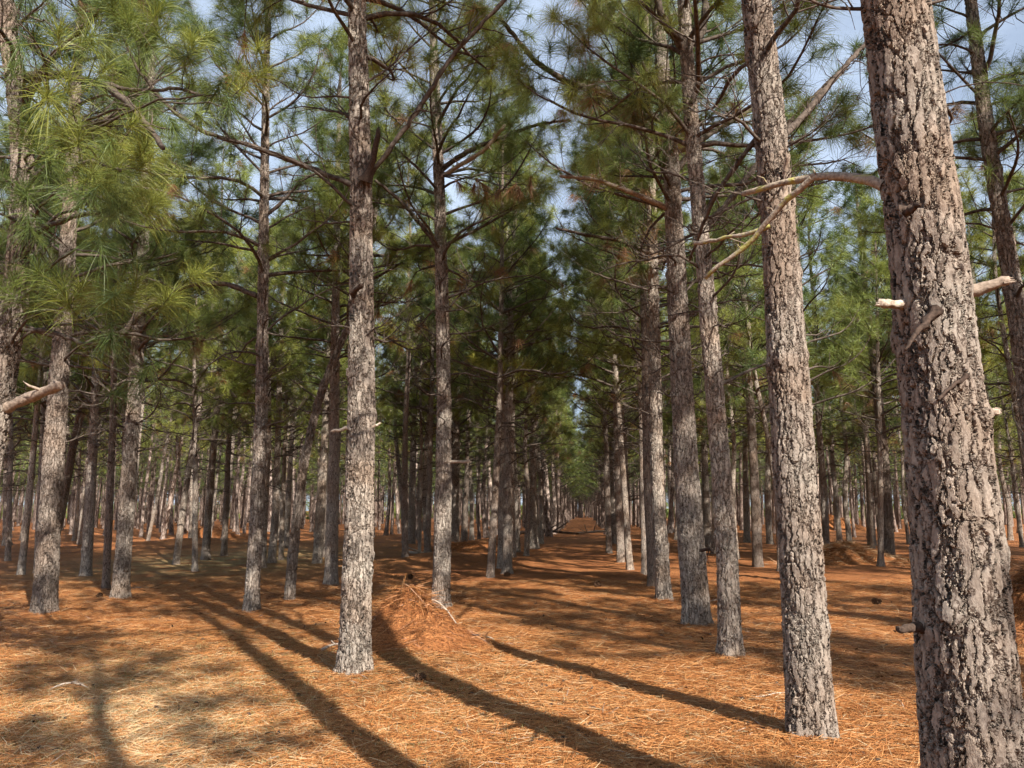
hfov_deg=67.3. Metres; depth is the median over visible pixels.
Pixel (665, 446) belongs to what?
pine tree
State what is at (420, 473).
pine tree
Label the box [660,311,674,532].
pine tree
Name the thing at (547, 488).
pine tree
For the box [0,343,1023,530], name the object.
distant pines
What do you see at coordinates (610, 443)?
pine tree
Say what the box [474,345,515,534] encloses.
pine tree
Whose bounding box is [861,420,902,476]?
pine tree
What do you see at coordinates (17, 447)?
pine tree
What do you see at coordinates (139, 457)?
pine tree
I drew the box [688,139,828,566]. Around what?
pine tree
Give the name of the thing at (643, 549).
pine tree
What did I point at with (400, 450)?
pine tree
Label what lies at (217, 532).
mound
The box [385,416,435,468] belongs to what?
pine tree
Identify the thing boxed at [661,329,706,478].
pine tree
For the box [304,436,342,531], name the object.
pine tree
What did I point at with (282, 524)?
pine tree
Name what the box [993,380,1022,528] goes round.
pine tree
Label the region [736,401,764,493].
pine tree
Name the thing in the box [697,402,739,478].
pine tree
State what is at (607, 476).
pine tree
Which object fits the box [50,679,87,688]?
fallen stick
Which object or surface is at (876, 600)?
pine cone
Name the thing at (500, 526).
pine tree
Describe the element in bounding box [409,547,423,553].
fallen log
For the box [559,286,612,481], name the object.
pine tree
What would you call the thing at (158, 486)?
pine tree
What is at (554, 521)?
pine tree
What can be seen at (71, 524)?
pine tree
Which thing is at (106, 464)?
pine tree
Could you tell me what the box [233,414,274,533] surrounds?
pine tree
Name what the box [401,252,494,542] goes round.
pine tree
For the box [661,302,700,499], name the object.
pine tree
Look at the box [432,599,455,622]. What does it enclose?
fallen stick
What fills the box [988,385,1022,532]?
pine tree
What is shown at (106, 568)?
pine tree
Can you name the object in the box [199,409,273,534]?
pine tree
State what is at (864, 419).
pine tree
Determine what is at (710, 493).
pine tree
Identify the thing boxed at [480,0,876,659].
pine tree
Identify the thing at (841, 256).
pine tree
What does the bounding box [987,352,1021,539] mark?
pine tree
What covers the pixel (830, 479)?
pine tree
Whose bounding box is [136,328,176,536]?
pine tree
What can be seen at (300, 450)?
pine tree
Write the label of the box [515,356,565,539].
pine tree
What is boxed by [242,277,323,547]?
pine tree
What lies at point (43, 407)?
pine tree
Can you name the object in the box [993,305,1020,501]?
pine tree
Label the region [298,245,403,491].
pine tree
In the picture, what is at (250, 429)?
pine tree
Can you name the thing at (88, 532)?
pine tree
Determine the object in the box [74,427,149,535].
pine tree
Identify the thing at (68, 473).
pine tree
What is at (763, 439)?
pine tree
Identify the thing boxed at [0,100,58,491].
pine tree
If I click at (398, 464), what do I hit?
pine tree
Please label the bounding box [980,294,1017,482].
pine tree
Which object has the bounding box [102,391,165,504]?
pine tree
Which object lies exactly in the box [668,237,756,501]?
pine tree
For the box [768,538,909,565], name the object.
straw pile
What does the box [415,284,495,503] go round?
pine tree
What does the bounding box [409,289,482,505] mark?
pine tree
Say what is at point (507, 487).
pine tree
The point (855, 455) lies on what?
pine tree
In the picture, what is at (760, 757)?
pine straw
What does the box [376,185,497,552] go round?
pine tree
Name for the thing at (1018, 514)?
pine tree
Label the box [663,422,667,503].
pine tree
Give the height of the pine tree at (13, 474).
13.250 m
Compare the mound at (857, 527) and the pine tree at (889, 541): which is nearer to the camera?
the pine tree at (889, 541)
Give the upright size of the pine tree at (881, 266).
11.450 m
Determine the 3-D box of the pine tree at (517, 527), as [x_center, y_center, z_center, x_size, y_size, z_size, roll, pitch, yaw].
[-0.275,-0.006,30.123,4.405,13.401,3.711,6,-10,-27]
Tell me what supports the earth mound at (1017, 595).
on the ground at (566, 557)
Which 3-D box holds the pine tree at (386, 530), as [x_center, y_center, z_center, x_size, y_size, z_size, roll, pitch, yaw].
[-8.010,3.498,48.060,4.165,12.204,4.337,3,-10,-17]
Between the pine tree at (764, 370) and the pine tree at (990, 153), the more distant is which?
the pine tree at (764, 370)
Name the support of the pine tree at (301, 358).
on the ground at (566, 557)
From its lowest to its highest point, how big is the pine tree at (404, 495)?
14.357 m
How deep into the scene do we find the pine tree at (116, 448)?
37.65 m
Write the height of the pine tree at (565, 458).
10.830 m
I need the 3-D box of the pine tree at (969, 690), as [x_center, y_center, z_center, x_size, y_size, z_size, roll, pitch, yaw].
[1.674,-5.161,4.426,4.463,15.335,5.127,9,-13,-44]
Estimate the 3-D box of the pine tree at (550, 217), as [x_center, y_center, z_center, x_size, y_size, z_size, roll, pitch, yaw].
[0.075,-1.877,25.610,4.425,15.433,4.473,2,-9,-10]
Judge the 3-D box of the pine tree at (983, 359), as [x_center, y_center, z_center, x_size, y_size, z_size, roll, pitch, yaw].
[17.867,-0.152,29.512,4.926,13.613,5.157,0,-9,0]
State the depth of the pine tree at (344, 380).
26.59 m
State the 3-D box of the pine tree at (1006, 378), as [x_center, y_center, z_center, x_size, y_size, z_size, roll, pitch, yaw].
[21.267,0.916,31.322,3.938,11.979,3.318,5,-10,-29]
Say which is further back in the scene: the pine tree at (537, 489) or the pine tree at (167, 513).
the pine tree at (537, 489)
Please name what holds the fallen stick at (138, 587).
on the ground at (566, 557)
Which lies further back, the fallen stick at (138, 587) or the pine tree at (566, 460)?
the pine tree at (566, 460)
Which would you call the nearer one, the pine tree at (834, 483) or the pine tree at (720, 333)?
the pine tree at (720, 333)
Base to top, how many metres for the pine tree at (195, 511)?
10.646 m
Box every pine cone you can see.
[414,673,425,681]
[594,581,600,586]
[871,597,881,604]
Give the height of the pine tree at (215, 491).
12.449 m
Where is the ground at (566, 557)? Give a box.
[0,511,1023,767]
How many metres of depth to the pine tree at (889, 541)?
25.38 m
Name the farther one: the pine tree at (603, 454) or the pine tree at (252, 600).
the pine tree at (603, 454)
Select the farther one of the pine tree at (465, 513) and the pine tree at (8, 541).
the pine tree at (465, 513)
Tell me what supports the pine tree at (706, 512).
on the ground at (566, 557)
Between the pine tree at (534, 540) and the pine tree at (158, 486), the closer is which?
the pine tree at (534, 540)
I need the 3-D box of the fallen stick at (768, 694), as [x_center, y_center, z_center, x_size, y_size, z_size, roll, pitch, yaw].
[2.246,2.655,6.561,0.444,0.037,0.070,4,-10,-22]
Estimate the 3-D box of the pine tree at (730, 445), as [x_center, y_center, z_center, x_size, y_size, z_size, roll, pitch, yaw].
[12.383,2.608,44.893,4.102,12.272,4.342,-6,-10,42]
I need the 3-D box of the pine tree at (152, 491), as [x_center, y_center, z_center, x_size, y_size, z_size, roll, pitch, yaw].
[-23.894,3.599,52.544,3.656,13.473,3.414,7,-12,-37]
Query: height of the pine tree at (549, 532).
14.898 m
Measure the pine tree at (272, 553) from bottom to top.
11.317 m
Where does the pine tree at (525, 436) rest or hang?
on the ground at (566, 557)
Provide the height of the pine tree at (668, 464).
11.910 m
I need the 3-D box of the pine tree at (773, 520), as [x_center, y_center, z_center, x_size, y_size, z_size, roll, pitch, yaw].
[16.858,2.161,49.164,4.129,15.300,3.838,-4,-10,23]
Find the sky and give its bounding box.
[0,0,1023,510]
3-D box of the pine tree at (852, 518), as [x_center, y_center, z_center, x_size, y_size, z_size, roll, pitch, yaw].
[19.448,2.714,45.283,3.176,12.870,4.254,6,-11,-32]
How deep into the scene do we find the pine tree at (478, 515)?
42.36 m
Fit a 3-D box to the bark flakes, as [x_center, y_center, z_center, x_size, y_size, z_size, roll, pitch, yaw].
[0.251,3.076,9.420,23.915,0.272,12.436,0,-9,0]
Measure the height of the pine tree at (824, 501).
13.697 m
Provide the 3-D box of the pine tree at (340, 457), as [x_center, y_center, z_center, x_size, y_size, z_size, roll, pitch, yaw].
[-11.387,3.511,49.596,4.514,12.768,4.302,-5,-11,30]
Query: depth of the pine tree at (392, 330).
20.15 m
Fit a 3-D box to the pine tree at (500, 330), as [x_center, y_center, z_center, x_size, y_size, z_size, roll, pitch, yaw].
[0.071,-1.891,19.228,5.266,13.712,5.356,-5,-11,29]
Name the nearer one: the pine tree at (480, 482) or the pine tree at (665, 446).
the pine tree at (665, 446)
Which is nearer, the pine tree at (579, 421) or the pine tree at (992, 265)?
the pine tree at (992, 265)
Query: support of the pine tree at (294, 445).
on the ground at (566, 557)
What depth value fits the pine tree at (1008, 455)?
44.78 m
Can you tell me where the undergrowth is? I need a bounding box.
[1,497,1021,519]
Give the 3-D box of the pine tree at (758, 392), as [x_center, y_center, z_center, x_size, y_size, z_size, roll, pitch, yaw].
[6.362,-0.490,20.758,4.771,11.492,5.724,7,-12,-36]
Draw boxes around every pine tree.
[0,0,255,614]
[0,0,293,478]
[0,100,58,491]
[0,144,145,572]
[0,149,124,574]
[0,192,99,560]
[0,219,39,491]
[0,293,31,481]
[0,358,40,545]
[0,441,29,530]
[1,415,40,537]
[2,343,38,534]
[2,412,28,470]
[6,226,120,553]
[12,97,190,575]
[12,371,47,540]
[13,429,82,497]
[17,46,225,588]
[19,383,89,494]
[30,0,281,598]
[37,392,121,540]
[41,161,197,569]
[47,222,151,534]
[66,364,144,504]
[68,430,103,534]
[70,361,120,544]
[71,400,105,536]
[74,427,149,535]
[76,0,544,676]
[78,390,152,504]
[86,0,433,612]
[86,402,121,503]
[99,416,164,487]
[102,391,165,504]
[117,223,200,514]
[118,208,269,571]
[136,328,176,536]
[140,123,279,564]
[140,342,211,540]
[141,353,186,532]
[143,388,209,534]
[145,328,199,534]
[147,384,186,531]
[149,298,227,537]
[155,296,213,539]
[159,355,211,530]
[165,208,273,559]
[167,232,289,555]
[175,352,210,502]
[198,326,252,537]
[198,409,253,497]
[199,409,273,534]
[201,224,325,567]
[201,252,274,539]
[208,219,343,562]
[220,283,295,496]
[220,413,273,530]
[223,379,282,482]
[224,206,347,559]
[226,17,434,585]
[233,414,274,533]
[235,166,396,563]
[242,75,500,599]
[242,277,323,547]
[249,430,281,531]
[270,311,320,539]
[271,368,328,504]
[274,389,300,501]
[283,253,389,556]
[286,347,344,535]
[289,281,347,492]
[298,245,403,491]
[301,223,393,491]
[304,142,430,501]
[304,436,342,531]
[307,348,376,499]
[309,351,347,492]
[312,0,588,608]
[339,395,393,481]
[342,131,465,557]
[374,337,399,536]
[375,229,474,552]
[375,286,465,543]
[375,319,422,542]
[375,355,410,534]
[375,381,409,533]
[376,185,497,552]
[377,353,417,534]
[382,336,435,538]
[384,284,436,539]
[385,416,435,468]
[389,272,469,551]
[392,73,609,577]
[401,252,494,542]
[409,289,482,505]
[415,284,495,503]
[423,327,495,541]
[429,184,572,557]
[433,335,494,539]
[448,116,584,568]
[450,140,589,573]
[453,327,494,541]
[457,120,586,557]
[458,0,825,626]
[460,377,494,538]
[460,413,495,540]
[463,350,494,537]
[464,254,553,551]
[465,348,494,534]
[473,267,580,555]
[473,414,519,508]
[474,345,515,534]
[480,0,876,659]
[483,247,581,548]
[515,344,578,543]
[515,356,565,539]
[516,249,575,492]
[517,340,564,536]
[517,393,576,504]
[517,413,568,514]
[519,398,577,534]
[520,410,578,535]
[522,114,693,569]
[522,400,585,526]
[523,417,560,520]
[537,0,762,600]
[538,233,669,553]
[544,197,693,561]
[545,6,756,586]
[547,86,738,487]
[547,382,573,533]
[548,340,588,504]
[556,110,699,574]
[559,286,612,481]
[572,404,631,533]
[574,251,668,531]
[574,362,638,543]
[576,308,639,494]
[577,299,636,498]
[579,415,629,493]
[579,429,639,480]
[581,369,639,492]
[582,414,638,495]
[583,368,639,499]
[587,241,663,547]
[596,420,638,494]
[610,0,939,743]
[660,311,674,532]
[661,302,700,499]
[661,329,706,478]
[662,260,745,510]
[662,307,701,539]
[662,308,674,531]
[662,334,711,496]
[663,254,740,547]
[663,401,674,494]
[663,403,707,495]
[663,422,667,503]
[664,159,763,493]
[667,173,869,570]
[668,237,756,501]
[669,276,767,553]
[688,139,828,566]
[691,246,772,558]
[693,0,1023,767]
[697,293,768,542]
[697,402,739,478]
[698,393,756,491]
[699,436,711,529]
[724,94,894,476]
[726,306,773,543]
[728,397,758,530]
[730,260,834,477]
[730,413,769,529]
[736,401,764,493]
[751,261,831,476]
[755,386,775,532]
[756,417,770,471]
[757,173,888,547]
[808,324,850,510]
[808,325,842,497]
[809,160,901,555]
[809,297,861,542]
[812,302,877,542]
[813,192,903,566]
[814,0,1023,457]
[816,406,861,530]
[818,265,904,545]
[821,272,899,547]
[823,337,862,536]
[824,397,900,538]
[829,315,902,540]
[833,241,906,501]
[836,392,875,503]
[841,217,907,498]
[858,272,1005,440]
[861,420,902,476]
[862,317,909,543]
[876,400,900,531]
[893,159,1022,497]
[952,106,1023,494]
[965,218,1020,476]
[975,169,1023,458]
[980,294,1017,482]
[981,306,1023,546]
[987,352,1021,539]
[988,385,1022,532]
[993,271,1023,470]
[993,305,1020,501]
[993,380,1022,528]
[996,407,1023,504]
[1002,429,1021,479]
[1005,66,1023,327]
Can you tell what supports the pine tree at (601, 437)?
on the ground at (566, 557)
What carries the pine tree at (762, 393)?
on the ground at (566, 557)
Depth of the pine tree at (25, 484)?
40.80 m
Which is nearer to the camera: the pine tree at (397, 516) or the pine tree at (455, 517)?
the pine tree at (455, 517)
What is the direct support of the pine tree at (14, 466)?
on the ground at (566, 557)
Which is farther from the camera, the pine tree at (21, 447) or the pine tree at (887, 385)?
the pine tree at (21, 447)
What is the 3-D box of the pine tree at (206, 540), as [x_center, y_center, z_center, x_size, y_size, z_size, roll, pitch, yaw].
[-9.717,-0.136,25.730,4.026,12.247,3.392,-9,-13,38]
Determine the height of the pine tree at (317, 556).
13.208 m
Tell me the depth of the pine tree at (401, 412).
40.99 m
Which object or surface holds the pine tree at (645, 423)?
on the ground at (566, 557)
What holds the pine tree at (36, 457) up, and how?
on the ground at (566, 557)
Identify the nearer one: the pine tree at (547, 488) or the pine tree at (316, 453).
the pine tree at (316, 453)
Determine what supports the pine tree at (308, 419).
on the ground at (566, 557)
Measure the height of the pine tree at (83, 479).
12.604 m
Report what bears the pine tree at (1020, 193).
on the ground at (566, 557)
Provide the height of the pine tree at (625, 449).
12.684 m
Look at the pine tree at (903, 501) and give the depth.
37.00 m
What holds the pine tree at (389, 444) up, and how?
on the ground at (566, 557)
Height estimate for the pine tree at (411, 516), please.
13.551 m
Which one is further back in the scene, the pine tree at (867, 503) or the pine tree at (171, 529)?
the pine tree at (171, 529)
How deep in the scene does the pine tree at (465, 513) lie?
35.43 m
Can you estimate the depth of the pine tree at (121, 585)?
14.12 m
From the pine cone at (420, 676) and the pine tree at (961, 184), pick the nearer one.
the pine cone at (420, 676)
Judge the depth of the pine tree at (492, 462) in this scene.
50.83 m
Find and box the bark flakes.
[0,589,1023,767]
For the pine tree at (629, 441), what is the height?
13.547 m
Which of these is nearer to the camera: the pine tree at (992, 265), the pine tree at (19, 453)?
the pine tree at (992, 265)
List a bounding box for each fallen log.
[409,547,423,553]
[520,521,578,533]
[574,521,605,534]
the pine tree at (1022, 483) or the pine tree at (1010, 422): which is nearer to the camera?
the pine tree at (1010, 422)
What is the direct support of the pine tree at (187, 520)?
on the ground at (566, 557)
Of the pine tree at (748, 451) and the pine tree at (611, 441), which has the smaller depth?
the pine tree at (611, 441)
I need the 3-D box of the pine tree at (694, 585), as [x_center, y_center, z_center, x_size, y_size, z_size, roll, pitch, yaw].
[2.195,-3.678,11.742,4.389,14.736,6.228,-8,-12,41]
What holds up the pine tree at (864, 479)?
on the ground at (566, 557)
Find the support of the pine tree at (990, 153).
on the ground at (566, 557)
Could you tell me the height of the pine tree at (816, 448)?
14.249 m
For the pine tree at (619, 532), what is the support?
on the ground at (566, 557)
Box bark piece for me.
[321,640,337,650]
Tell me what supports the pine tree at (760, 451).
on the ground at (566, 557)
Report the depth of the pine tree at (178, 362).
21.29 m
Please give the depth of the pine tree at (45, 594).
12.46 m
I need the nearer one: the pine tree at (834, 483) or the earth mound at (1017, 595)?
the earth mound at (1017, 595)
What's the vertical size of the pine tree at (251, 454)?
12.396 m
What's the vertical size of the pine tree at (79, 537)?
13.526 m
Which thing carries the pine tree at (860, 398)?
on the ground at (566, 557)
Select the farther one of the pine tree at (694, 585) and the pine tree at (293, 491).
the pine tree at (293, 491)
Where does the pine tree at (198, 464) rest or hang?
on the ground at (566, 557)
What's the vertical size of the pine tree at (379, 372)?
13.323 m
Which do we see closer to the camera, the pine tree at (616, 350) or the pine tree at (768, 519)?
the pine tree at (616, 350)
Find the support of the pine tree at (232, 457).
on the ground at (566, 557)
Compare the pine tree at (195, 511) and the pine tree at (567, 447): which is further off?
the pine tree at (567, 447)
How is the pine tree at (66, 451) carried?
on the ground at (566, 557)
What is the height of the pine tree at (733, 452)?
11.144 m
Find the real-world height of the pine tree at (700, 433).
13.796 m
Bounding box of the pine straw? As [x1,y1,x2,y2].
[0,577,1023,767]
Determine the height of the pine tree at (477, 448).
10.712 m
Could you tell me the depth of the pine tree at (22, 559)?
19.53 m
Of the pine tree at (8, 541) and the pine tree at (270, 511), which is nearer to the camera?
the pine tree at (8, 541)
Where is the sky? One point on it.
(1013, 34)
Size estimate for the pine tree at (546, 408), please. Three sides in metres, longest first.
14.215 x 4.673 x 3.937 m
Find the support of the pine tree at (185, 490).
on the ground at (566, 557)
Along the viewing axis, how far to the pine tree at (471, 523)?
40.59 m
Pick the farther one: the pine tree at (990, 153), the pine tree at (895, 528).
the pine tree at (895, 528)
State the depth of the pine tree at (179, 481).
44.22 m
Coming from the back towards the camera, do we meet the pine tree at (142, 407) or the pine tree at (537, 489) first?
the pine tree at (537, 489)
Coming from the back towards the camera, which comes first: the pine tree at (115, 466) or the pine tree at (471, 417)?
the pine tree at (115, 466)
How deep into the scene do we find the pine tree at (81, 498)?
45.13 m
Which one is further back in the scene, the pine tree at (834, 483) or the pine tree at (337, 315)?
the pine tree at (834, 483)
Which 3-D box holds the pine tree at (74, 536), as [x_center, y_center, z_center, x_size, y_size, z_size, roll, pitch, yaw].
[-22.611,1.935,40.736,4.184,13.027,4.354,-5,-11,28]
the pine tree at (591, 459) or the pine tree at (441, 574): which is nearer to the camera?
the pine tree at (441, 574)
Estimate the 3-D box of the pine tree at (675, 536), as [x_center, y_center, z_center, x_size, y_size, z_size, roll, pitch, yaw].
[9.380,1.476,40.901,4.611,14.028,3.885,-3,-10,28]
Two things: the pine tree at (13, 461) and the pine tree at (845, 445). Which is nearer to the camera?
the pine tree at (845, 445)
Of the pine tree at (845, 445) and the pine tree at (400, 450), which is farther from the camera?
the pine tree at (400, 450)
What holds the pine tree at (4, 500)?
on the ground at (566, 557)
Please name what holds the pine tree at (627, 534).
on the ground at (566, 557)
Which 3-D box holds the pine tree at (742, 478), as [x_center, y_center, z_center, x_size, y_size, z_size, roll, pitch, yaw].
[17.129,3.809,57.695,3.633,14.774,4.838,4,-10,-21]
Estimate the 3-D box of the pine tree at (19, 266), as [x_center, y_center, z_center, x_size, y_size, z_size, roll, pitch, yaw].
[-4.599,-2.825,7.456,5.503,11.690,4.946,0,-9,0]
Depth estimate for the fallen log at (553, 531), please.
46.51 m
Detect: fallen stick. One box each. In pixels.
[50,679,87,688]
[107,583,160,589]
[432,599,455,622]
[752,692,784,698]
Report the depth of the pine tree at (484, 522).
44.63 m
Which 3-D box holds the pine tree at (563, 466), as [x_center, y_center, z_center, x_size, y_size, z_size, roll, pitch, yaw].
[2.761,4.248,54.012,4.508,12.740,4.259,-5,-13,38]
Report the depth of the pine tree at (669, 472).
46.59 m
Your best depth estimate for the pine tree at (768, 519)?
36.61 m
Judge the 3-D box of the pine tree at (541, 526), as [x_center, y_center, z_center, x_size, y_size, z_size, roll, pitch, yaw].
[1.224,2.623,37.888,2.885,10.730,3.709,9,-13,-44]
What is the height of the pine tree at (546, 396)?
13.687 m
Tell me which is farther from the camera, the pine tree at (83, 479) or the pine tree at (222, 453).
the pine tree at (222, 453)
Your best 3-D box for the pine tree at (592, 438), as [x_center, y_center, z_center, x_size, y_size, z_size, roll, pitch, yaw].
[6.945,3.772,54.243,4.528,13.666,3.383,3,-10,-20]
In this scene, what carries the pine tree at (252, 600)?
on the ground at (566, 557)
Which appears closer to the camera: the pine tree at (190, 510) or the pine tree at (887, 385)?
the pine tree at (887, 385)
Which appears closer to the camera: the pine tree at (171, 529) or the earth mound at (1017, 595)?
the earth mound at (1017, 595)
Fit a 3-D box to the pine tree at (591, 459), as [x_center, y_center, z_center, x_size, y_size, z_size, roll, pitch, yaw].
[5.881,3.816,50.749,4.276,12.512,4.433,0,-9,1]
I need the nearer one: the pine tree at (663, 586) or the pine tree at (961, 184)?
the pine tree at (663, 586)
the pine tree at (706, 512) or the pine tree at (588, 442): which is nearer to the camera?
the pine tree at (706, 512)
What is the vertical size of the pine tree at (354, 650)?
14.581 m
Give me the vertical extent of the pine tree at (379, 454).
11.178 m
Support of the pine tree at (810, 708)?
on the ground at (566, 557)
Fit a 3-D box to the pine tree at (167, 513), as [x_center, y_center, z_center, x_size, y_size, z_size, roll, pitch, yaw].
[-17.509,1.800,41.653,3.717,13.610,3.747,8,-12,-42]
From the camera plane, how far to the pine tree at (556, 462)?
41.73 m
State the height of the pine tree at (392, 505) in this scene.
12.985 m
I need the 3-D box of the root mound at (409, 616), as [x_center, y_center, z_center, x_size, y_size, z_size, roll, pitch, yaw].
[-1.128,2.757,8.820,2.839,1.182,2.126,0,-9,0]
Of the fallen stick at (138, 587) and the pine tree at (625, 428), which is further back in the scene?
the pine tree at (625, 428)
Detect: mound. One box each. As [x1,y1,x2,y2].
[158,525,247,539]
[308,576,522,662]
[400,539,553,552]
[762,514,876,530]
[1009,559,1023,647]
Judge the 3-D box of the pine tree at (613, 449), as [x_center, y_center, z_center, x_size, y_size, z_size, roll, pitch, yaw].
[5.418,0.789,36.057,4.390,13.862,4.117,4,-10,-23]
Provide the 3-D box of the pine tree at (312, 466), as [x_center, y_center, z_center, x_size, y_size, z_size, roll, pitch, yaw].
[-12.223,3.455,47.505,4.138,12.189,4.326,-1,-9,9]
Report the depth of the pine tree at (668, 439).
42.67 m
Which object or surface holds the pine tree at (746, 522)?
on the ground at (566, 557)
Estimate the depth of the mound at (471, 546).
30.14 m
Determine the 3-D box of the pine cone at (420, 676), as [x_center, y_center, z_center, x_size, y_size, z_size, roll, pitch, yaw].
[-0.853,2.740,7.166,0.121,0.101,0.101,1,-9,-6]
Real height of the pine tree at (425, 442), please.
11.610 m
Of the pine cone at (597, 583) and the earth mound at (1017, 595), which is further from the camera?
the pine cone at (597, 583)
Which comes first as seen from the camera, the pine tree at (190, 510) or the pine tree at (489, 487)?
the pine tree at (190, 510)
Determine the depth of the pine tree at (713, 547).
28.93 m
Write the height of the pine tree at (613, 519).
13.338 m
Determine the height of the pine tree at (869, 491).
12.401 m
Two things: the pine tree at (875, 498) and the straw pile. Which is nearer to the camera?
the straw pile
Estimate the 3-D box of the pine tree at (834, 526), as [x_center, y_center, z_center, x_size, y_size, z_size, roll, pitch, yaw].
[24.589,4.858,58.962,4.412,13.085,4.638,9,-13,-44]
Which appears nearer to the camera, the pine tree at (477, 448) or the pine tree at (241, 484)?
the pine tree at (477, 448)
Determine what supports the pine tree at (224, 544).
on the ground at (566, 557)

